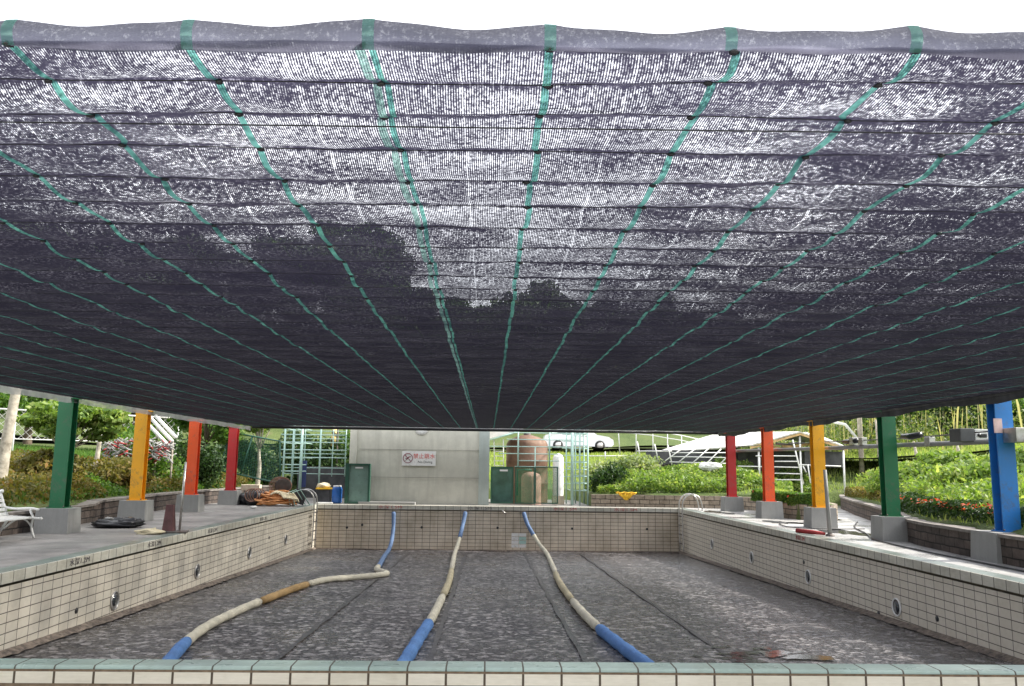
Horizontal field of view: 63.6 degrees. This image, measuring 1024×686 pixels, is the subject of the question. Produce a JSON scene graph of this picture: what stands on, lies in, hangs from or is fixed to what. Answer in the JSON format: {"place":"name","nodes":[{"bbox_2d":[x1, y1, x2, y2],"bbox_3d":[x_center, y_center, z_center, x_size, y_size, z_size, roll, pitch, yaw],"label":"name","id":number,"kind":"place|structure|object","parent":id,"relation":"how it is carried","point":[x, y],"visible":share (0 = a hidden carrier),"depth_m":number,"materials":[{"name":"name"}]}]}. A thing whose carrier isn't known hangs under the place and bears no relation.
{"place":"outdoors","nodes":[
{"label":"outdoors","id":0,"kind":"place"},
{"bbox_2d":[19,435,756,449],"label":"road","id":1,"kind":"structure","parent":0,"point":[644,446],"depth_m":53.45,"materials":[{"name":"asphalt"}]},
{"bbox_2d":[543,429,613,450],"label":"parked car","id":2,"kind":"object","parent":1,"relation":"on","point":[599,442],"visible":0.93,"depth_m":52.95,"materials":[{"name":"white paint"}]},
{"bbox_2d":[0,358,1023,550],"bbox_3d":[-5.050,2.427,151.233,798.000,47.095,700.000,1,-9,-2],"label":"ground","id":3,"kind":"structure","parent":0,"point":[624,439],"depth_m":42.63,"materials":[{"name":"plant"}]},
{"bbox_2d":[0,394,19,487],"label":"tree","id":4,"kind":"object","parent":3,"relation":"on","point":[8,431],"visible":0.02,"depth_m":16.76,"materials":[{"name":"beige plant"}]},
{"bbox_2d":[0,392,48,414],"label":"broad tree","id":5,"kind":"object","parent":3,"relation":"on","point":[5,397],"visible":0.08,"depth_m":35.04,"materials":[{"name":"green plant"}]},
{"bbox_2d":[2,395,47,443],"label":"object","id":6,"kind":"object","parent":3,"relation":"on","point":[28,433],"visible":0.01,"depth_m":42.91,"materials":[{"name":"white"}]},
{"bbox_2d":[9,448,88,477],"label":"shrub","id":7,"kind":"object","parent":3,"relation":"on","point":[39,461],"visible":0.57,"depth_m":19.63,"materials":[{"name":"green plant"}]},
{"bbox_2d":[16,399,132,447],"bbox_3d":[-10.707,2.441,20.029,2.410,2.297,2.414,9,-12,-42],"label":"tree","id":8,"kind":"object","parent":3,"relation":"on","point":[104,424],"visible":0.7,"depth_m":19.88,"materials":[{"name":"green plant"}]},
{"bbox_2d":[0,408,178,454],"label":"chain link fence","id":9,"kind":"object","parent":3,"relation":"on","point":[4,409],"visible":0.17,"depth_m":28.66,"materials":[{"name":"metal"}]},
{"bbox_2d":[11,458,223,501],"bbox_3d":[-11.546,3.131,19.434,4.397,1.104,20.061,1,-9,-2],"label":"ground cover","id":10,"kind":"object","parent":3,"relation":"on","point":[108,486],"visible":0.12,"depth_m":20.92,"materials":[{"name":"green plant"}]},
{"bbox_2d":[88,455,154,489],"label":"shrub","id":11,"kind":"object","parent":3,"relation":"on","point":[119,469],"visible":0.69,"depth_m":21.99,"materials":[{"name":"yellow plant"}]},
{"bbox_2d":[0,448,252,507],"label":"ground cover","id":12,"kind":"object","parent":3,"relation":"on","point":[21,480],"visible":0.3,"depth_m":18.77,"materials":[{"name":"green plant"}]},
{"bbox_2d":[101,437,176,463],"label":"shrub","id":13,"kind":"object","parent":3,"relation":"on","point":[160,447],"visible":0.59,"depth_m":24.75,"materials":[{"name":"plant"}]},
{"bbox_2d":[100,432,185,485],"bbox_3d":[-11.564,3.646,25.735,2.845,1.840,2.095,-6,-11,37],"label":"shrub","id":14,"kind":"object","parent":3,"relation":"on","point":[163,466],"visible":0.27,"depth_m":25.39,"materials":[{"name":"green plant"}]},
{"bbox_2d":[1,443,287,506],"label":"grass","id":15,"kind":"structure","parent":3,"relation":"on","point":[81,451],"depth_m":32.16,"materials":[{"name":"green plant"}]},
{"bbox_2d":[101,423,187,461],"bbox_3d":[-13.233,3.853,29.988,2.763,1.980,2.956,8,-11,-39],"label":"shrub","id":16,"kind":"object","parent":3,"relation":"on","point":[130,430],"visible":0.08,"depth_m":29.43,"materials":[{"name":"green plant"}]},
{"bbox_2d":[0,498,315,567],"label":"pool deck","id":17,"kind":"structure","parent":3,"relation":"on","point":[19,548],"depth_m":14.70,"materials":[{"name":"concrete"}]},
{"bbox_2d":[0,489,42,537],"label":"garden bench","id":18,"kind":"object","parent":17,"relation":"on","point":[5,517],"visible":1,"depth_m":14.13,"materials":[{"name":"white paint"}]},
{"bbox_2d":[33,398,81,533],"bbox_3d":[-8.401,2.285,15.447,0.620,2.511,0.520,1,-9,-2],"label":"steel post","id":19,"kind":"object","parent":17,"relation":"on","point":[59,514],"visible":0.87,"depth_m":15.34,"materials":[{"name":"metal"}]},
{"bbox_2d":[90,517,144,527],"bbox_3d":[-7.985,3.645,16.712,1.104,0.248,0.697,1,-9,-2],"label":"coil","id":20,"kind":"object","parent":17,"relation":"on","point":[120,522],"visible":0.88,"depth_m":16.52,"materials":[{"name":"black plastic"}]},
{"bbox_2d":[117,410,153,520],"bbox_3d":[-8.553,2.811,18.955,0.620,2.511,0.520,1,-9,-2],"label":"steel post","id":21,"kind":"object","parent":17,"relation":"on","point":[137,504],"visible":0.87,"depth_m":18.85,"materials":[{"name":"metal"}]},
{"bbox_2d":[0,485,272,535],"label":"planter wall","id":22,"kind":"structure","parent":17,"relation":"on","point":[92,510],"depth_m":18.94,"materials":[{"name":"stone"}]},
{"bbox_2d":[134,527,164,534],"bbox_3d":[-6.681,3.473,15.227,0.578,0.149,0.280,1,-9,-2],"label":"rag heap","id":23,"kind":"object","parent":17,"relation":"on","point":[150,531],"visible":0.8,"depth_m":15.14,"materials":[{"name":"beige fabric"}]},
{"bbox_2d":[162,462,188,532],"bbox_3d":[-6.366,2.922,15.644,0.500,1.321,0.300,3,-9,-13],"label":"parasol stand","id":24,"kind":"object","parent":17,"relation":"on","point":[169,523],"visible":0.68,"depth_m":15.53,"materials":[{"name":"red metal"}]},
{"bbox_2d":[175,421,203,511],"bbox_3d":[-8.782,3.373,22.709,0.620,2.511,0.520,1,-9,-2],"label":"steel post","id":25,"kind":"object","parent":17,"relation":"on","point":[193,500],"visible":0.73,"depth_m":22.59,"materials":[{"name":"metal"}]},
{"bbox_2d":[217,427,241,504],"bbox_3d":[-9.079,3.979,26.757,0.620,2.511,0.520,1,-9,-2],"label":"steel post","id":26,"kind":"object","parent":17,"relation":"on","point":[229,494],"visible":0.85,"depth_m":26.63,"materials":[{"name":"metal"}]},
{"bbox_2d":[243,490,263,504],"bbox_3d":[-8.239,4.992,26.529,0.668,0.524,0.612,6,-10,-34],"label":"rubbish bag","id":27,"kind":"object","parent":17,"relation":"on","point":[251,503],"visible":0.36,"depth_m":26.31,"materials":[{"name":"black plastic"}]},
{"bbox_2d":[254,490,296,504],"bbox_3d":[-7.508,4.924,26.288,1.312,0.501,0.973,1,-9,-2],"label":"hose heap","id":28,"kind":"object","parent":17,"relation":"on","point":[273,499],"visible":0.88,"depth_m":25.97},
{"bbox_2d":[244,488,265,501],"bbox_3d":[-8.121,4.810,26.113,0.641,0.431,0.156,1,-9,-2],"label":"hose coil","id":29,"kind":"object","parent":28,"relation":"on","point":[254,489],"visible":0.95,"depth_m":26.09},
{"bbox_2d":[269,477,291,490],"bbox_3d":[-7.459,4.621,26.751,0.741,0.582,0.410,1,-9,-2],"label":"wicker basket","id":30,"kind":"object","parent":28,"relation":"on","point":[282,483],"visible":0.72,"depth_m":26.88,"materials":[{"name":"wicker"}]},
{"bbox_2d":[270,490,298,502],"bbox_3d":[-7.137,4.826,25.981,0.916,0.384,0.256,1,-9,-2],"label":"cream rag","id":31,"kind":"object","parent":28,"relation":"on","point":[291,496],"visible":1,"depth_m":25.96,"materials":[{"name":"fabric"}]},
{"bbox_2d":[288,488,309,505],"bbox_3d":[-6.881,4.925,26.390,0.483,0.557,0.755,-4,-10,31],"label":"folding frame","id":32,"kind":"object","parent":17,"relation":"on","point":[300,494],"visible":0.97,"depth_m":26.49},
{"bbox_2d":[292,489,317,547],"bbox_3d":[-6.706,5.643,26.662,0.755,1.836,0.567,1,-9,-2],"label":"pool ladder","id":33,"kind":"object","parent":17,"relation":"attached to","point":[315,530],"visible":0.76,"depth_m":26.55,"materials":[{"name":"metal"}]},
{"bbox_2d":[281,429,346,489],"bbox_3d":[-7.614,4.226,31.600,2.942,2.728,2.275,1,-9,-2],"label":"pipe cage","id":34,"kind":"object","parent":17,"relation":"on","point":[301,453],"visible":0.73,"depth_m":30.57,"materials":[{"name":"metal"}]},
{"bbox_2d":[297,466,345,497],"bbox_3d":[-7.443,5.667,33.227,2.300,1.350,0.500,1,-9,-2],"label":"dark cupboard","id":35,"kind":"object","parent":17,"relation":"on","point":[336,478],"visible":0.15,"depth_m":33.01,"materials":[{"name":"metal"}]},
{"bbox_2d":[165,429,226,488],"bbox_3d":[-10.790,3.977,28.211,2.266,2.012,1.486,1,-9,-2],"label":"shrub","id":36,"kind":"object","parent":3,"relation":"on","point":[211,464],"visible":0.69,"depth_m":27.86,"materials":[{"name":"green plant"}]},
{"bbox_2d":[168,415,244,449],"bbox_3d":[-11.501,3.206,30.947,3.130,3.906,2.370,1,-9,-2],"label":"tree","id":37,"kind":"object","parent":3,"relation":"on","point":[219,434],"visible":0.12,"depth_m":30.95,"materials":[{"name":"green plant"}]},
{"bbox_2d":[220,433,280,482],"bbox_3d":[-9.728,4.267,30.769,2.562,1.938,0.138,-1,-9,13],"label":"dark fence","id":38,"kind":"object","parent":3,"relation":"on","point":[247,451],"visible":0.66,"depth_m":30.68,"materials":[{"name":"metal"}]},
{"bbox_2d":[214,437,286,483],"bbox_3d":[-10.807,4.911,34.173,3.010,2.128,1.750,1,-9,-2],"label":"shrub","id":39,"kind":"object","parent":3,"relation":"on","point":[255,462],"visible":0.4,"depth_m":33.76,"materials":[{"name":"green plant"}]},
{"bbox_2d":[242,425,270,484],"bbox_3d":[-10.158,4.061,32.995,1.526,3.480,1.820,6,-10,-33],"label":"tree","id":40,"kind":"object","parent":3,"relation":"on","point":[258,431],"visible":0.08,"depth_m":32.84,"materials":[{"name":"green plant"}]},
{"bbox_2d":[274,429,349,487],"bbox_3d":[-8.490,4.830,34.788,3.454,2.954,2.210,-3,-9,22],"label":"cage","id":41,"kind":"object","parent":3,"relation":"on","point":[325,462],"visible":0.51,"depth_m":34.47,"materials":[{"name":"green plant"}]},
{"bbox_2d":[272,221,364,295],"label":"dense tree","id":42,"kind":"object","parent":3,"relation":"on","point":[312,247],"visible":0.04,"depth_m":83.18,"materials":[{"name":"green plant"}]},
{"bbox_2d":[303,222,417,352],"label":"dense tree","id":43,"kind":"object","parent":3,"relation":"on","point":[360,253],"visible":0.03,"depth_m":79.60,"materials":[{"name":"green plant"}]},
{"bbox_2d":[325,270,440,355],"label":"dense tree","id":44,"kind":"object","parent":3,"relation":"on","point":[384,300],"visible":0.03,"depth_m":69.83,"materials":[{"name":"green plant"}]},
{"bbox_2d":[313,498,667,507],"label":"pool deck","id":45,"kind":"structure","parent":3,"relation":"on","point":[568,504],"depth_m":28.87,"materials":[{"name":"concrete"}]},
{"bbox_2d":[316,488,331,501],"bbox_3d":[-6.437,5.223,28.265,0.500,0.525,0.440,1,-9,-2],"label":"storage crate","id":46,"kind":"object","parent":45,"relation":"on","point":[323,495],"visible":0.72,"depth_m":28.08,"materials":[{"name":"grey plastic"}]},
{"bbox_2d":[332,485,341,502],"bbox_3d":[-5.963,5.154,28.137,0.356,0.595,0.352,1,-9,-2],"label":"blue barrel","id":47,"kind":"object","parent":45,"relation":"on","point":[336,493],"visible":0.99,"depth_m":28.00,"materials":[{"name":"plastic"}]},
{"bbox_2d":[344,463,370,503],"bbox_3d":[-5.242,4.775,28.063,0.832,1.340,0.200,1,-9,-2],"label":"green cabinet","id":48,"kind":"object","parent":45,"relation":"on","point":[357,482],"visible":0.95,"depth_m":28.02,"materials":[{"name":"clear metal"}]},
{"bbox_2d":[349,426,489,504],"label":"pump house","id":49,"kind":"structure","parent":45,"relation":"on","point":[458,474],"depth_m":28.65,"materials":[{"name":"metal"}]},
{"bbox_2d":[402,451,435,465],"bbox_3d":[-3.232,4.008,28.645,1.170,0.500,0.044,1,-9,-2],"label":"warning sign","id":50,"kind":"object","parent":49,"relation":"attached to","point":[418,458],"visible":1,"depth_m":28.64,"materials":[{"name":"white paint"}]},
{"bbox_2d":[490,428,514,439],"bbox_3d":[-0.196,3.268,30.495,1.258,0.735,1.730,1,-9,-2],"label":"awning","id":51,"kind":"object","parent":49,"relation":"attached to","point":[494,435],"visible":0.24,"depth_m":29.73,"materials":[{"name":"fabric"}]},
{"bbox_2d":[490,467,513,502],"bbox_3d":[-0.347,4.944,28.764,0.795,1.257,0.095,1,-9,-2],"label":"door","id":52,"kind":"structure","parent":45,"relation":"on","point":[502,478],"depth_m":28.78,"materials":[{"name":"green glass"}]},
{"bbox_2d":[515,467,534,503],"bbox_3d":[0.446,4.969,28.857,0.688,1.278,0.050,1,-9,-2],"label":"panel","id":53,"kind":"object","parent":45,"relation":"on","point":[531,482],"visible":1,"depth_m":28.86,"materials":[{"name":"green"}]},
{"bbox_2d":[506,433,547,502],"bbox_3d":[0.558,4.655,30.880,1.584,2.600,1.584,1,-9,-2],"label":"water tank","id":54,"kind":"object","parent":45,"relation":"on","point":[511,460],"visible":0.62,"depth_m":30.31,"materials":[{"name":"metal"}]},
{"bbox_2d":[516,469,540,504],"bbox_3d":[0.665,5.162,29.713,0.774,1.254,0.720,-6,-11,38],"label":"pressure tank","id":55,"kind":"object","parent":45,"relation":"on","point":[531,488],"visible":0.42,"depth_m":29.41,"materials":[{"name":"metal"}]},
{"bbox_2d":[490,429,588,504],"bbox_3d":[1.030,4.293,29.897,3.649,3.046,1.733,1,-9,-2],"label":"pipe cage","id":56,"kind":"object","parent":45,"relation":"on","point":[572,462],"visible":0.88,"depth_m":29.17,"materials":[{"name":"metal"}]},
{"bbox_2d":[535,467,557,503],"bbox_3d":[1.205,4.973,28.878,0.808,1.280,0.050,1,-9,-2],"label":"panel","id":57,"kind":"object","parent":45,"relation":"on","point":[556,482],"visible":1,"depth_m":28.88,"materials":[{"name":"green"}]},
{"bbox_2d":[552,453,563,503],"bbox_3d":[1.680,4.936,30.061,0.420,1.830,0.400,1,-9,-2],"label":"white tank","id":58,"kind":"object","parent":45,"relation":"on","point":[560,463],"visible":0.81,"depth_m":29.91,"materials":[{"name":"paint"}]},
{"bbox_2d":[0,504,1023,685],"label":"swimming pool","id":59,"kind":"structure","parent":3,"relation":"in","point":[130,613],"depth_m":12.83,"materials":[{"name":"tile"}]},
{"bbox_2d":[162,512,395,658],"bbox_3d":[-3.980,4.547,16.423,1.065,1.265,22.349,1,-9,-2],"label":"hose","id":60,"kind":"object","parent":59,"relation":"on","point":[180,648],"visible":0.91,"depth_m":14.42,"materials":[{"name":"plastic"}]},
{"bbox_2d":[397,511,466,660],"bbox_3d":[-1.419,4.571,16.484,0.388,1.230,22.319,1,-9,-1],"label":"hose","id":61,"kind":"object","parent":59,"relation":"on","point":[412,648],"visible":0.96,"depth_m":12.37,"materials":[{"name":"plastic"}]},
{"bbox_2d":[522,512,654,662],"bbox_3d":[1.279,4.623,16.554,0.754,1.248,22.334,1,-9,-3],"label":"hose","id":62,"kind":"object","parent":59,"relation":"on","point":[628,651],"visible":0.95,"depth_m":12.01,"materials":[{"name":"plastic"}]},
{"bbox_2d":[693,645,834,662],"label":"puddle","id":63,"kind":"object","parent":59,"relation":"on","point":[775,654],"visible":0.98,"depth_m":10.25,"materials":[{"name":"grey liquid"}]},
{"bbox_2d":[490,280,589,374],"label":"dense tree","id":64,"kind":"object","parent":3,"relation":"on","point":[532,306],"visible":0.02,"depth_m":66.25,"materials":[{"name":"green plant"}]},
{"bbox_2d":[589,461,629,491],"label":"shrub","id":65,"kind":"object","parent":3,"relation":"on","point":[612,472],"visible":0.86,"depth_m":29.79,"materials":[{"name":"green plant"}]},
{"bbox_2d":[489,449,747,484],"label":"grass","id":66,"kind":"structure","parent":3,"relation":"on","point":[497,457],"depth_m":44.14,"materials":[{"name":"plant"}]},
{"bbox_2d":[576,452,664,479],"bbox_3d":[4.412,5.029,32.887,3.683,1.356,1.413,1,-9,-2],"label":"shrub","id":67,"kind":"object","parent":3,"relation":"on","point":[644,461],"visible":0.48,"depth_m":32.68,"materials":[{"name":"green plant"}]},
{"bbox_2d":[589,441,671,464],"bbox_3d":[4.752,4.392,33.064,3.352,0.917,0.050,1,-9,-2],"label":"railing","id":68,"kind":"object","parent":3,"relation":"on","point":[639,451],"visible":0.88,"depth_m":33.07,"materials":[{"name":"metal"}]},
{"bbox_2d":[618,433,714,453],"bbox_3d":[6.907,4.554,36.947,4.358,1.488,0.044,1,-9,-2],"label":"railing","id":69,"kind":"object","parent":3,"relation":"on","point":[652,435],"visible":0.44,"depth_m":36.97,"materials":[{"name":"metal"}]},
{"bbox_2d":[591,494,837,519],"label":"planter wall","id":70,"kind":"structure","parent":3,"relation":"on","point":[668,501],"depth_m":28.49,"materials":[{"name":"brick"}]},
{"bbox_2d":[750,488,811,505],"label":"hedge","id":71,"kind":"object","parent":70,"relation":"on","point":[789,497],"visible":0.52,"depth_m":23.20,"materials":[{"name":"green plant"}]},
{"bbox_2d":[585,461,854,493],"bbox_3d":[7.533,5.108,31.417,9.222,1.265,4.949,1,-9,-2],"label":"ground cover","id":72,"kind":"object","parent":3,"relation":"on","point":[679,477],"visible":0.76,"depth_m":29.68,"materials":[{"name":"green plant"}]},
{"bbox_2d":[665,447,725,463],"bbox_3d":[7.255,4.418,31.919,2.697,0.784,0.044,1,-9,-2],"label":"pipe lattice","id":73,"kind":"object","parent":72,"relation":"on","point":[693,456],"visible":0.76,"depth_m":31.91,"materials":[{"name":"white paint"}]},
{"bbox_2d":[699,462,721,470],"bbox_3d":[7.581,4.714,31.491,0.879,0.357,0.677,1,-9,-2],"label":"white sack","id":74,"kind":"object","parent":72,"relation":"on","point":[708,466],"visible":0.96,"depth_m":31.28,"materials":[{"name":"plastic"}]},
{"bbox_2d":[711,455,761,472],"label":"shrub","id":75,"kind":"object","parent":3,"relation":"on","point":[746,463],"visible":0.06,"depth_m":32.92,"materials":[{"name":"green plant"}]},
{"bbox_2d":[646,431,846,493],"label":"open shed","id":76,"kind":"structure","parent":3,"relation":"on","point":[835,458],"depth_m":34.12,"materials":[{"name":"white paint"}]},
{"bbox_2d":[738,440,840,483],"bbox_3d":[10.245,4.386,30.493,3.838,1.631,0.050,1,-9,-2],"label":"pipe lattice","id":77,"kind":"object","parent":3,"relation":"on","point":[800,473],"visible":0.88,"depth_m":30.45,"materials":[{"name":"white paint"}]},
{"bbox_2d":[635,443,1023,529],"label":"grass","id":78,"kind":"structure","parent":3,"relation":"on","point":[966,448],"depth_m":34.95,"materials":[{"name":"plant"}]},
{"bbox_2d":[834,418,864,473],"bbox_3d":[13.850,2.565,34.412,1.408,6.161,0.200,1,-9,-2],"label":"utility pole","id":79,"kind":"object","parent":3,"relation":"on","point":[860,451],"visible":0.32,"depth_m":34.17,"materials":[{"name":"white concrete"}]},
{"bbox_2d":[687,506,1023,578],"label":"pool deck","id":80,"kind":"structure","parent":3,"relation":"on","point":[848,519],"depth_m":15.88,"materials":[{"name":"concrete"}]},
{"bbox_2d":[678,493,703,550],"bbox_3d":[5.863,5.852,26.995,0.755,1.836,0.567,1,-9,-2],"label":"pool ladder","id":81,"kind":"object","parent":80,"relation":"attached to","point":[682,516],"visible":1,"depth_m":26.98,"materials":[{"name":"metal"}]},
{"bbox_2d":[720,433,743,511],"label":"steel post","id":82,"kind":"object","parent":80,"relation":"on","point":[731,501],"visible":0.88,"depth_m":26.55,"materials":[{"name":"metal"}]},
{"bbox_2d":[756,427,783,518],"bbox_3d":[7.162,3.630,23.082,0.620,2.511,0.520,1,-9,-2],"label":"steel post","id":83,"kind":"object","parent":80,"relation":"on","point":[768,506],"visible":0.89,"depth_m":22.95,"materials":[{"name":"metal"}]},
{"bbox_2d":[795,528,825,534],"bbox_3d":[6.178,3.906,17.081,0.100,0.100,0.655,7,-11,-37],"label":"pool buoy","id":84,"kind":"object","parent":80,"relation":"on","point":[805,531],"visible":1,"depth_m":17.07,"materials":[{"name":"red plastic"}]},
{"bbox_2d":[803,420,837,527],"bbox_3d":[7.282,3.111,19.622,0.620,2.511,0.520,1,-9,-2],"label":"steel post","id":85,"kind":"object","parent":80,"relation":"on","point":[815,514],"visible":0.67,"depth_m":19.52,"materials":[{"name":"metal"}]},
{"bbox_2d":[823,470,834,535],"bbox_3d":[6.481,3.267,16.895,0.180,1.333,0.175,1,-9,-2],"label":"upright pipe","id":86,"kind":"object","parent":80,"relation":"on","point":[828,517],"visible":1,"depth_m":16.86,"materials":[{"name":"metal"}]},
{"bbox_2d":[818,529,870,535],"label":"puddle","id":87,"kind":"object","parent":80,"relation":"on","point":[845,532],"visible":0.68,"depth_m":17.80,"materials":[{"name":"grey liquid"}]},
{"bbox_2d":[871,411,911,541],"bbox_3d":[7.382,2.591,16.163,0.620,2.511,0.520,1,-9,-2],"label":"steel post","id":88,"kind":"object","parent":80,"relation":"on","point":[889,523],"visible":0.83,"depth_m":16.06,"materials":[{"name":"metal"}]},
{"bbox_2d":[854,521,1023,571],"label":"deck hose","id":89,"kind":"object","parent":80,"relation":"on","point":[942,554],"visible":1,"depth_m":12.99,"materials":[{"name":"black plastic"}]},
{"bbox_2d":[971,401,1020,563],"bbox_3d":[7.516,2.057,12.605,0.820,2.511,0.680,1,-9,-2],"label":"steel post","id":90,"kind":"object","parent":80,"relation":"on","point":[986,545],"visible":0.75,"depth_m":12.54,"materials":[{"name":"metal"}]},
{"bbox_2d":[0,18,1023,435],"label":"shade net","id":91,"kind":"object","parent":90,"relation":"on","point":[866,332],"visible":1,"depth_m":4.45,"materials":[{"name":"fabric"}]},
{"bbox_2d":[736,431,988,451],"bbox_3d":[7.602,2.130,17.604,0.130,0.303,19.000,1,-9,-2],"label":"lamp rail","id":92,"kind":"object","parent":90,"relation":"attached to","point":[857,443],"visible":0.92,"depth_m":16.30,"materials":[{"name":"metal"}]},
{"bbox_2d":[949,428,987,441],"bbox_3d":[7.758,1.555,13.883,0.615,0.220,0.370,1,-9,-2],"label":"control box","id":93,"kind":"object","parent":92,"relation":"attached to","point":[963,435],"visible":0.77,"depth_m":13.73,"materials":[{"name":"grey metal"}]},
{"bbox_2d":[993,418,1002,432],"bbox_3d":[7.419,1.262,12.602,0.130,0.220,0.010,1,-9,-2],"label":"notice paper","id":94,"kind":"object","parent":90,"relation":"attached to","point":[997,424],"visible":1,"depth_m":12.60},
{"bbox_2d":[1003,427,1023,442],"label":"control box","id":95,"kind":"object","parent":90,"relation":"attached to","point":[1014,435],"visible":1,"depth_m":12.34,"materials":[{"name":"metal"}]},
{"bbox_2d":[844,414,911,437],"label":"broad tree","id":96,"kind":"object","parent":3,"relation":"on","point":[867,424],"visible":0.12,"depth_m":46.41,"materials":[{"name":"green plant"}]},
{"bbox_2d":[736,398,1023,455],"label":"reeds","id":97,"kind":"object","parent":3,"relation":"on","point":[981,415],"visible":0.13,"depth_m":38.09,"materials":[{"name":"plant"}]},
{"bbox_2d":[784,445,1023,516],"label":"ground cover","id":98,"kind":"object","parent":3,"relation":"on","point":[968,489],"visible":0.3,"depth_m":17.48,"materials":[{"name":"green plant"}]},
{"bbox_2d":[902,410,932,438],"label":"broad tree","id":99,"kind":"object","parent":3,"relation":"on","point":[917,414],"visible":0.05,"depth_m":49.11,"materials":[{"name":"green plant"}]},
{"bbox_2d":[855,448,980,492],"bbox_3d":[12.099,3.844,24.422,3.548,1.514,2.819,7,-11,-37],"label":"shrub","id":100,"kind":"object","parent":3,"relation":"on","point":[924,464],"visible":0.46,"depth_m":24.15,"materials":[{"name":"green plant"}]},
{"bbox_2d":[839,494,1023,567],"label":"planter wall","id":101,"kind":"structure","parent":3,"relation":"on","point":[955,539],"depth_m":13.94,"materials":[{"name":"stone"}]},
{"bbox_2d":[844,486,904,501],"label":"hedge","id":102,"kind":"object","parent":101,"relation":"on","point":[856,491],"visible":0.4,"depth_m":26.43,"materials":[{"name":"green plant"}]},
{"bbox_2d":[928,404,986,434],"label":"dense tree","id":103,"kind":"object","parent":3,"relation":"on","point":[947,410],"visible":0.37,"depth_m":41.80,"materials":[{"name":"green plant"}]},
{"bbox_2d":[900,491,1023,526],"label":"flower bed","id":104,"kind":"object","parent":3,"relation":"on","point":[934,505],"visible":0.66,"depth_m":14.99,"materials":[{"name":"green plant"}]},
{"bbox_2d":[926,446,1023,486],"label":"shrub","id":105,"kind":"object","parent":3,"relation":"on","point":[977,467],"visible":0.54,"depth_m":19.36,"materials":[{"name":"green plant"}]},
{"bbox_2d":[983,398,1023,428],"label":"broad tree","id":106,"kind":"object","parent":3,"relation":"on","point":[1014,404],"visible":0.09,"depth_m":43.12,"materials":[{"name":"green plant"}]},
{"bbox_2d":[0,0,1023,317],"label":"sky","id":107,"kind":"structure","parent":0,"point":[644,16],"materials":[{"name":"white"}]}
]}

